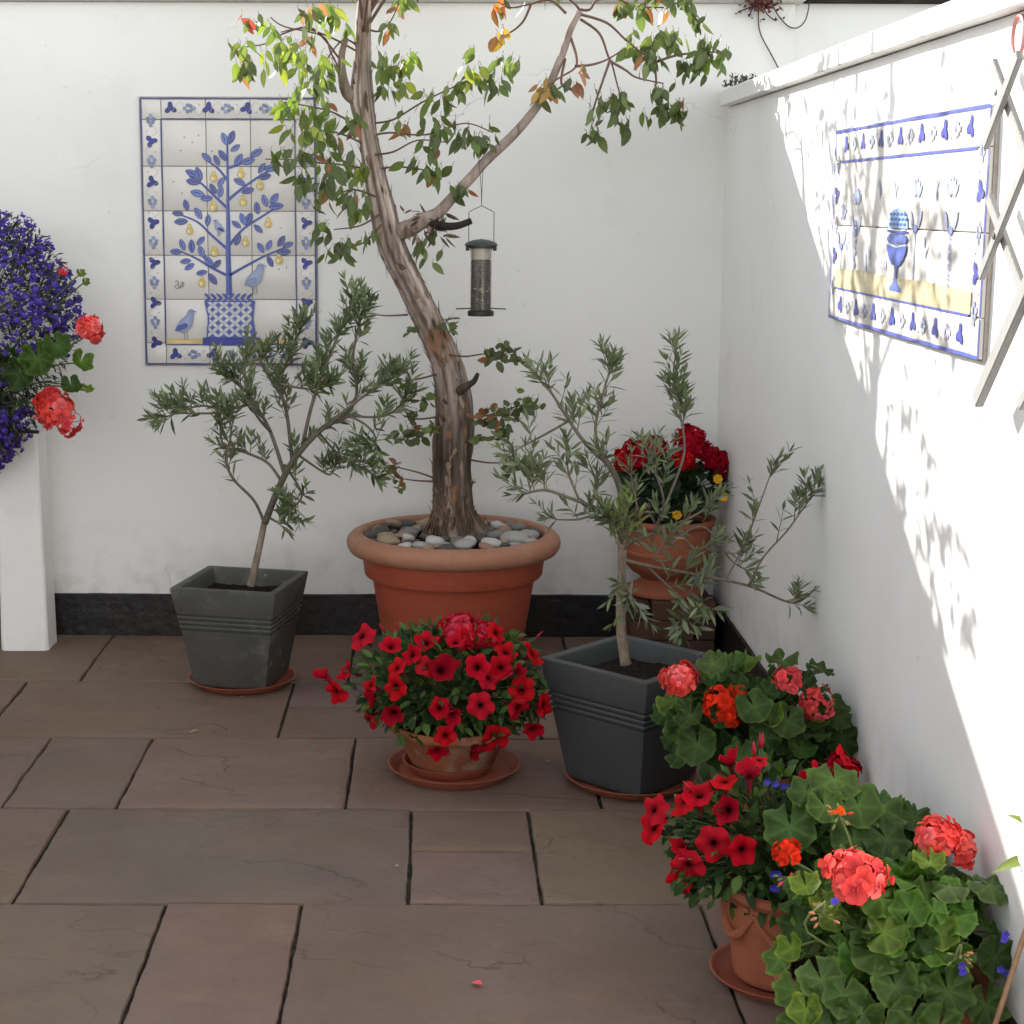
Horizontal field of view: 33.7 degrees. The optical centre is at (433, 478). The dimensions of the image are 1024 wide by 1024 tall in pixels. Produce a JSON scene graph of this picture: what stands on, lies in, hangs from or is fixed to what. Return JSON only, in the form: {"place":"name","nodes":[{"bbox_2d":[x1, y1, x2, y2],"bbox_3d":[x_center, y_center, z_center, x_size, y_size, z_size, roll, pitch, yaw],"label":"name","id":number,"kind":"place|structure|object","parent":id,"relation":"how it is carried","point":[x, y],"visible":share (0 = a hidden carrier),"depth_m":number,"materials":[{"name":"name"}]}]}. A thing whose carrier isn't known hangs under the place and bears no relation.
{"place":"outdoors","nodes":[
{"label":"outdoors","id":0,"kind":"place"},
{"bbox_2d":[0,635,784,1023],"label":"patio","id":1,"kind":"structure","parent":0,"point":[176,847],"depth_m":3.85,"materials":[{"name":"stone"}]},
{"bbox_2d":[0,429,56,650],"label":"post","id":2,"kind":"object","parent":1,"relation":"on","point":[27,609],"visible":0.94,"depth_m":5.68,"materials":[{"name":"white paint"}]},
{"bbox_2d":[188,667,295,694],"bbox_3d":[-0.609,0.635,5.375,0.344,0.024,0.344,0,9,0],"label":"saucer","id":3,"kind":"object","parent":1,"relation":"on","point":[289,675],"visible":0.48,"depth_m":5.26,"materials":[{"name":"ceramic"}]},
{"bbox_2d":[170,566,307,690],"bbox_3d":[-0.608,0.477,5.350,0.342,0.326,0.342,2,9,13],"label":"planter","id":4,"kind":"object","parent":3,"relation":"on","point":[237,632],"visible":1,"depth_m":5.23,"materials":[{"name":"plastic"}]},
{"bbox_2d":[137,270,428,586],"bbox_3d":[-0.451,-0.148,5.210,0.885,1.003,0.422,0,9,0],"label":"olive tree","id":5,"kind":"object","parent":4,"relation":"in","point":[281,385],"visible":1,"depth_m":5.17,"materials":[{"name":"green plant"}]},
{"bbox_2d":[347,514,560,683],"bbox_3d":[0.065,0.397,5.475,0.690,0.466,0.690,0,9,0],"label":"plant pot","id":6,"kind":"object","parent":1,"relation":"on","point":[414,585],"visible":0.67,"depth_m":5.23,"materials":[{"name":"ceramic"}]},
{"bbox_2d":[363,529,381,538],"bbox_3d":[-0.196,0.179,5.426,0.059,0.028,0.080,25,23,30],"label":"pebble","id":7,"kind":"object","parent":6,"relation":"on","point":[371,533],"visible":0.67,"depth_m":5.40,"materials":[{"name":"grey stone"}]},
{"bbox_2d":[374,525,389,531],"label":"pebble","id":8,"kind":"object","parent":6,"relation":"on","point":[383,528],"visible":0.58,"depth_m":5.46,"materials":[{"name":"grey stone"}]},
{"bbox_2d":[377,532,393,536],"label":"pebble","id":9,"kind":"object","parent":6,"relation":"on","point":[383,533],"visible":0.43,"depth_m":5.38,"materials":[{"name":"beige stone"}]},
{"bbox_2d":[381,523,391,527],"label":"pebble","id":10,"kind":"object","parent":6,"relation":"on","point":[388,525],"visible":0.59,"depth_m":5.55,"materials":[{"name":"grey stone"}]},
{"bbox_2d":[376,535,400,544],"bbox_3d":[-0.141,0.195,5.311,0.078,0.039,0.062,8,9,-1],"label":"pebble","id":11,"kind":"object","parent":6,"relation":"on","point":[390,539],"visible":0.73,"depth_m":5.29,"materials":[{"name":"beige stone"}]},
{"bbox_2d":[386,519,402,528],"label":"pebble","id":12,"kind":"object","parent":6,"relation":"on","point":[396,523],"visible":0.92,"depth_m":5.59,"materials":[{"name":"beige stone"}]},
{"bbox_2d":[394,531,409,539],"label":"pebble","id":13,"kind":"object","parent":6,"relation":"on","point":[398,535],"visible":0.54,"depth_m":5.41,"materials":[{"name":"beige stone"}]},
{"bbox_2d":[398,542,411,546],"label":"pebble","id":14,"kind":"object","parent":6,"relation":"on","point":[406,544],"visible":0.43,"depth_m":5.23,"materials":[{"name":"white stone"}]},
{"bbox_2d":[401,533,414,539],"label":"pebble","id":15,"kind":"object","parent":6,"relation":"on","point":[408,536],"visible":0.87,"depth_m":5.36,"materials":[{"name":"white stone"}]},
{"bbox_2d":[403,521,415,526],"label":"pebble","id":16,"kind":"object","parent":6,"relation":"on","point":[409,523],"visible":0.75,"depth_m":5.57,"materials":[{"name":"grey stone"}]},
{"bbox_2d":[404,527,418,534],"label":"pebble","id":17,"kind":"object","parent":6,"relation":"on","point":[412,530],"visible":0.81,"depth_m":5.43,"materials":[{"name":"grey stone"}]},
{"bbox_2d":[411,541,427,547],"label":"pebble","id":18,"kind":"object","parent":6,"relation":"on","point":[419,544],"visible":0.56,"depth_m":5.22,"materials":[{"name":"grey stone"}]},
{"bbox_2d":[417,517,429,525],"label":"pebble","id":19,"kind":"object","parent":6,"relation":"on","point":[424,521],"visible":0.32,"depth_m":5.54,"materials":[{"name":"beige stone"}]},
{"bbox_2d":[422,533,429,539],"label":"pebble","id":20,"kind":"object","parent":6,"relation":"on","point":[425,535],"visible":0.57,"depth_m":5.37,"materials":[{"name":"grey stone"}]},
{"bbox_2d":[423,543,433,548],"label":"pebble","id":21,"kind":"object","parent":6,"relation":"on","point":[428,546],"visible":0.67,"depth_m":5.18,"materials":[{"name":"beige stone"}]},
{"bbox_2d":[425,535,444,544],"bbox_3d":[0.006,0.197,5.296,0.064,0.038,0.048,7,22,-13],"label":"pebble","id":22,"kind":"object","parent":6,"relation":"on","point":[432,539],"visible":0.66,"depth_m":5.28,"materials":[{"name":"white stone"}]},
{"bbox_2d":[440,535,450,540],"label":"pebble","id":23,"kind":"object","parent":6,"relation":"on","point":[446,537],"visible":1,"depth_m":5.32,"materials":[{"name":"grey stone"}]},
{"bbox_2d":[437,543,455,549],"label":"pebble","id":24,"kind":"object","parent":6,"relation":"on","point":[447,546],"visible":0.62,"depth_m":5.18,"materials":[{"name":"grey stone"}]},
{"bbox_2d":[450,536,463,543],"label":"pebble","id":25,"kind":"object","parent":6,"relation":"on","point":[453,540],"visible":0.4,"depth_m":5.30,"materials":[{"name":"grey stone"}]},
{"bbox_2d":[454,539,474,549],"bbox_3d":[0.095,0.205,5.252,0.072,0.032,0.055,-4,26,1],"label":"pebble","id":26,"kind":"object","parent":6,"relation":"on","point":[464,543],"visible":0.8,"depth_m":5.24,"materials":[{"name":"grey stone"}]},
{"bbox_2d":[463,535,476,545],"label":"pebble","id":27,"kind":"object","parent":6,"relation":"on","point":[470,537],"visible":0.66,"depth_m":5.28,"materials":[{"name":"white stone"}]},
{"bbox_2d":[228,0,731,542],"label":"eucalyptus tree","id":28,"kind":"object","parent":6,"relation":"in","point":[454,442],"visible":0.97,"depth_m":5.16,"materials":[{"name":"green plant"}]},
{"bbox_2d":[456,156,505,316],"bbox_3d":[0.149,-0.747,5.194,0.116,0.489,0.113,9,13,42],"label":"bird feeder","id":29,"kind":"object","parent":28,"relation":"hanging from","point":[480,277],"visible":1,"depth_m":5.20,"materials":[{"name":"grey metal"}]},
{"bbox_2d":[473,533,488,544],"bbox_3d":[0.147,0.189,5.338,0.056,0.035,0.068,-18,9,-13],"label":"pebble","id":30,"kind":"object","parent":6,"relation":"on","point":[479,537],"visible":0.59,"depth_m":5.32,"materials":[{"name":"grey stone"}]},
{"bbox_2d":[478,542,494,548],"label":"pebble","id":31,"kind":"object","parent":6,"relation":"on","point":[483,545],"visible":0.59,"depth_m":5.21,"materials":[{"name":"brown stone"}]},
{"bbox_2d":[481,537,501,547],"bbox_3d":[0.181,0.203,5.272,0.068,0.040,0.051,6,16,-7],"label":"pebble","id":32,"kind":"object","parent":6,"relation":"on","point":[495,542],"visible":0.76,"depth_m":5.25,"materials":[{"name":"white stone"}]},
{"bbox_2d":[486,530,503,539],"bbox_3d":[0.194,0.183,5.380,0.069,0.037,0.044,-14,-5,-9],"label":"pebble","id":33,"kind":"object","parent":6,"relation":"on","point":[496,534],"visible":0.65,"depth_m":5.36,"materials":[{"name":"grey stone"}]},
{"bbox_2d":[490,520,505,529],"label":"pebble","id":34,"kind":"object","parent":6,"relation":"on","point":[495,524],"visible":0.57,"depth_m":5.52,"materials":[{"name":"white stone"}]},
{"bbox_2d":[500,542,508,546],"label":"pebble","id":35,"kind":"object","parent":6,"relation":"on","point":[505,544],"visible":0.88,"depth_m":5.25,"materials":[{"name":"grey stone"}]},
{"bbox_2d":[497,525,511,531],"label":"pebble","id":36,"kind":"object","parent":6,"relation":"on","point":[503,528],"visible":0.37,"depth_m":5.45,"materials":[{"name":"brown stone"}]},
{"bbox_2d":[506,520,513,525],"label":"pebble","id":37,"kind":"object","parent":6,"relation":"on","point":[509,522],"visible":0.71,"depth_m":5.60,"materials":[{"name":"grey stone"}]},
{"bbox_2d":[500,530,528,542],"bbox_3d":[0.255,0.187,5.349,0.104,0.045,0.076,9,22,30],"label":"pebble","id":38,"kind":"object","parent":6,"relation":"on","point":[513,536],"visible":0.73,"depth_m":5.32,"materials":[{"name":"grey stone"}]},
{"bbox_2d":[509,542,519,545],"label":"pebble","id":39,"kind":"object","parent":6,"relation":"on","point":[512,543],"visible":0.66,"depth_m":5.26,"materials":[{"name":"grey stone"}]},
{"bbox_2d":[511,522,526,530],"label":"pebble","id":40,"kind":"object","parent":6,"relation":"on","point":[518,526],"visible":0.72,"depth_m":5.51,"materials":[{"name":"grey stone"}]},
{"bbox_2d":[524,538,535,542],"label":"pebble","id":41,"kind":"object","parent":6,"relation":"on","point":[527,540],"visible":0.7,"depth_m":5.30,"materials":[{"name":"grey stone"}]},
{"bbox_2d":[523,530,538,538],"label":"pebble","id":42,"kind":"object","parent":6,"relation":"on","point":[532,533],"visible":0.48,"depth_m":5.40,"materials":[{"name":"grey stone"}]},
{"bbox_2d":[529,528,541,537],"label":"pebble","id":43,"kind":"object","parent":6,"relation":"on","point":[538,531],"visible":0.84,"depth_m":5.45,"materials":[{"name":"grey stone"}]},
{"bbox_2d":[388,748,519,789],"bbox_3d":[0.056,0.772,4.533,0.356,0.028,0.356,0,9,0],"label":"saucer","id":44,"kind":"object","parent":1,"relation":"on","point":[506,765],"visible":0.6,"depth_m":4.47,"materials":[{"name":"ceramic"}]},
{"bbox_2d":[402,752,496,780],"bbox_3d":[0.044,0.763,4.536,0.254,0.030,0.254,0,9,0],"label":"saucer","id":45,"kind":"object","parent":44,"relation":"on","point":[449,776],"visible":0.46,"depth_m":4.44,"materials":[{"name":"ceramic"}]},
{"bbox_2d":[389,707,515,771],"bbox_3d":[0.050,0.706,4.522,0.344,0.131,0.344,0,9,0],"label":"plant pot","id":46,"kind":"object","parent":45,"relation":"on","point":[456,758],"visible":0.41,"depth_m":4.41,"materials":[{"name":"ceramic"}]},
{"bbox_2d":[311,611,552,761],"bbox_3d":[0.049,0.524,4.488,0.560,0.381,0.541,9,13,43],"label":"petunia","id":47,"kind":"object","parent":46,"relation":"in","point":[490,656],"visible":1,"depth_m":4.38,"materials":[{"name":"red plant"}]},
{"bbox_2d":[472,980,481,983],"bbox_3d":[0.085,0.984,3.295,0.019,0.005,0.019,-2,10,-14],"label":"fallen petal","id":48,"kind":"object","parent":1,"relation":"on","point":[477,982],"visible":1,"depth_m":3.30,"materials":[{"name":"red plant"}]},
{"bbox_2d":[564,768,697,799],"bbox_3d":[0.523,0.787,4.464,0.352,0.024,0.352,0,9,0],"label":"saucer","id":49,"kind":"object","parent":1,"relation":"on","point":[677,788],"visible":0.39,"depth_m":4.35,"materials":[{"name":"ceramic"}]},
{"bbox_2d":[540,635,716,798],"bbox_3d":[0.523,0.628,4.439,0.349,0.328,0.349,9,13,43],"label":"planter","id":50,"kind":"object","parent":49,"relation":"on","point":[610,732],"visible":0.73,"depth_m":4.35,"materials":[{"name":"plastic"}]},
{"bbox_2d":[488,327,825,665],"bbox_3d":[0.589,0.062,4.269,0.889,0.891,0.308,2,9,8],"label":"olive tree","id":51,"kind":"object","parent":50,"relation":"in","point":[611,514],"visible":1,"depth_m":4.28,"materials":[{"name":"green plant"}]},
{"bbox_2d":[626,588,715,651],"bbox_3d":[0.799,0.485,5.779,0.287,0.197,0.294,0,9,0],"label":"brick stack","id":52,"kind":"object","parent":1,"relation":"on","point":[659,611],"visible":0.44,"depth_m":5.63,"materials":[{"name":"brown brick"}]},
{"bbox_2d":[617,508,716,600],"bbox_3d":[0.789,0.256,5.740,0.340,0.262,0.340,0,9,0],"label":"urn pot","id":53,"kind":"object","parent":52,"relation":"on","point":[648,583],"visible":0.47,"depth_m":5.64,"materials":[{"name":"ceramic"}]},
{"bbox_2d":[613,422,729,524],"bbox_3d":[0.792,-0.015,5.661,0.396,0.356,0.302,7,11,34],"label":"pelargonium","id":54,"kind":"object","parent":53,"relation":"on","point":[714,459],"visible":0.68,"depth_m":5.59,"materials":[{"name":"red plant"}]},
{"bbox_2d":[672,474,727,522],"bbox_3d":[0.877,0.067,5.624,0.182,0.194,0.170,0,9,0],"label":"viola","id":55,"kind":"object","parent":53,"relation":"on","point":[717,478],"visible":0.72,"depth_m":5.54,"materials":[{"name":"yellow plant"}]},
{"bbox_2d":[709,942,775,1003],"bbox_3d":[0.687,0.973,3.329,0.284,0.022,0.284,0,9,0],"label":"saucer","id":56,"kind":"object","parent":1,"relation":"on","point":[721,965],"visible":0.24,"depth_m":3.31,"materials":[{"name":"ceramic"}]},
{"bbox_2d":[721,864,786,991],"bbox_3d":[0.687,0.879,3.314,0.248,0.195,0.248,0,9,0],"label":"plant pot","id":57,"kind":"object","parent":56,"relation":"on","point":[750,939],"visible":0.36,"depth_m":3.24,"materials":[{"name":"ceramic"}]},
{"bbox_2d":[641,732,872,928],"bbox_3d":[0.649,0.676,3.331,0.465,0.360,0.405,0,9,0],"label":"petunia","id":58,"kind":"object","parent":57,"relation":"in","point":[719,801],"visible":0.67,"depth_m":3.25,"materials":[{"name":"red plant"}]},
{"bbox_2d":[763,762,931,881],"bbox_3d":[0.802,0.678,3.221,0.380,0.267,0.261,0,9,0],"label":"pelargonium","id":59,"kind":"object","parent":57,"relation":"in","point":[895,820],"visible":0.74,"depth_m":3.15,"materials":[{"name":"green plant"}]},
{"bbox_2d":[710,757,807,835],"bbox_3d":[0.788,0.771,4.077,0.264,0.182,0.264,0,9,0],"label":"plant pot","id":60,"kind":"object","parent":1,"relation":"on","point":[783,780],"visible":0.01,"depth_m":3.99,"materials":[{"name":"ceramic"}]},
{"bbox_2d":[696,648,748,682],"bbox_3d":[0.705,0.540,4.127,0.159,0.281,0.191,0,9,0],"label":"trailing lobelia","id":61,"kind":"object","parent":60,"relation":"in","point":[700,656],"visible":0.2,"depth_m":4.03,"materials":[{"name":"green plant"}]},
{"bbox_2d":[650,648,862,779],"bbox_3d":[0.761,0.548,4.001,0.468,0.320,0.501,0,9,0],"label":"pelargonium","id":62,"kind":"object","parent":60,"relation":"on","point":[711,717],"visible":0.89,"depth_m":3.90,"materials":[{"name":"green plant"}]},
{"bbox_2d":[774,934,988,1023],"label":"plant pot","id":63,"kind":"object","parent":1,"relation":"on","point":[980,977],"visible":0.12,"depth_m":2.98,"materials":[{"name":"ceramic"}]},
{"bbox_2d":[761,803,1012,1023],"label":"pelargonium","id":64,"kind":"object","parent":63,"relation":"in","point":[903,928],"visible":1,"depth_m":2.85,"materials":[{"name":"green plant"}]},
{"bbox_2d":[992,928,1023,1023],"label":"garden cane","id":65,"kind":"object","parent":1,"relation":"on","point":[1008,983],"visible":1,"depth_m":2.78,"materials":[{"name":"brown wood"}]},
{"label":"ground","id":66,"kind":"structure","parent":0,"visible":0},
{"bbox_2d":[0,0,805,638],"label":"garden wall","id":67,"kind":"structure","parent":66,"relation":"on","point":[618,244],"depth_m":5.76,"materials":[{"name":"white paint"}]},
{"bbox_2d":[0,395,38,433],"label":"hanging basket","id":68,"kind":"object","parent":67,"relation":"hanging from","point":[28,431],"visible":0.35,"depth_m":5.46,"materials":[{"name":"black plastic"}]},
{"bbox_2d":[0,209,85,472],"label":"lobelia","id":69,"kind":"object","parent":68,"relation":"in","point":[11,421],"visible":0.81,"depth_m":5.37,"materials":[{"name":"purple plant"}]},
{"bbox_2d":[0,266,105,437],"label":"pelargonium","id":70,"kind":"object","parent":68,"relation":"in","point":[53,407],"visible":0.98,"depth_m":5.27,"materials":[{"name":"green plant"}]},
{"bbox_2d":[139,96,318,365],"bbox_3d":[-0.691,-0.835,5.731,0.597,0.905,0.024,0,9,0],"label":"tile picture","id":71,"kind":"object","parent":67,"relation":"attached to","point":[229,221],"visible":0.96,"depth_m":5.72,"materials":[{"name":"tile"}]},
{"bbox_2d":[734,0,809,67],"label":"dead creeper","id":72,"kind":"object","parent":67,"relation":"attached to","point":[757,4],"visible":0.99,"depth_m":5.58,"materials":[{"name":"brown plant"}]},
{"bbox_2d":[712,0,1023,1023],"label":"garden wall","id":73,"kind":"structure","parent":66,"relation":"on","point":[900,544],"depth_m":3.69,"materials":[{"name":"white paint"}]},
{"bbox_2d":[722,72,757,87],"bbox_3d":[0.995,-1.292,5.438,0.074,0.041,0.368,0,9,0],"label":"moss","id":74,"kind":"object","parent":73,"relation":"on","point":[741,80],"visible":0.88,"depth_m":5.46,"materials":[{"name":"grey plant"}]},
{"bbox_2d":[828,101,1000,361],"bbox_3d":[0.979,-0.526,3.544,0.021,0.456,1.163,0,9,0],"label":"tile picture","id":75,"kind":"object","parent":73,"relation":"attached to","point":[913,227],"visible":0.99,"depth_m":3.39,"materials":[{"name":"tile"}]},
{"bbox_2d":[972,50,1023,409],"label":"trellis","id":76,"kind":"object","parent":73,"relation":"attached to","point":[1004,339],"visible":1,"depth_m":2.78,"materials":[{"name":"white wood"}]},
{"bbox_2d":[993,814,1021,871],"bbox_3d":[1.014,0.760,2.854,0.144,0.398,0.021,0,9,0],"label":"leafy shoot","id":77,"kind":"object","parent":73,"relation":"attached to","point":[1012,862],"visible":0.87,"depth_m":2.84,"materials":[{"name":"green plant"}]},
{"bbox_2d":[1011,14,1023,55],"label":"wall ring","id":78,"kind":"object","parent":73,"relation":"attached to","point":[1018,16],"depth_m":2.82,"materials":[{"name":"pink metal"}]},
{"bbox_2d":[793,0,950,62],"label":"boundary wall","id":79,"kind":"structure","parent":66,"relation":"on","point":[827,24],"depth_m":5.67,"materials":[{"name":"white paint"}]}
]}

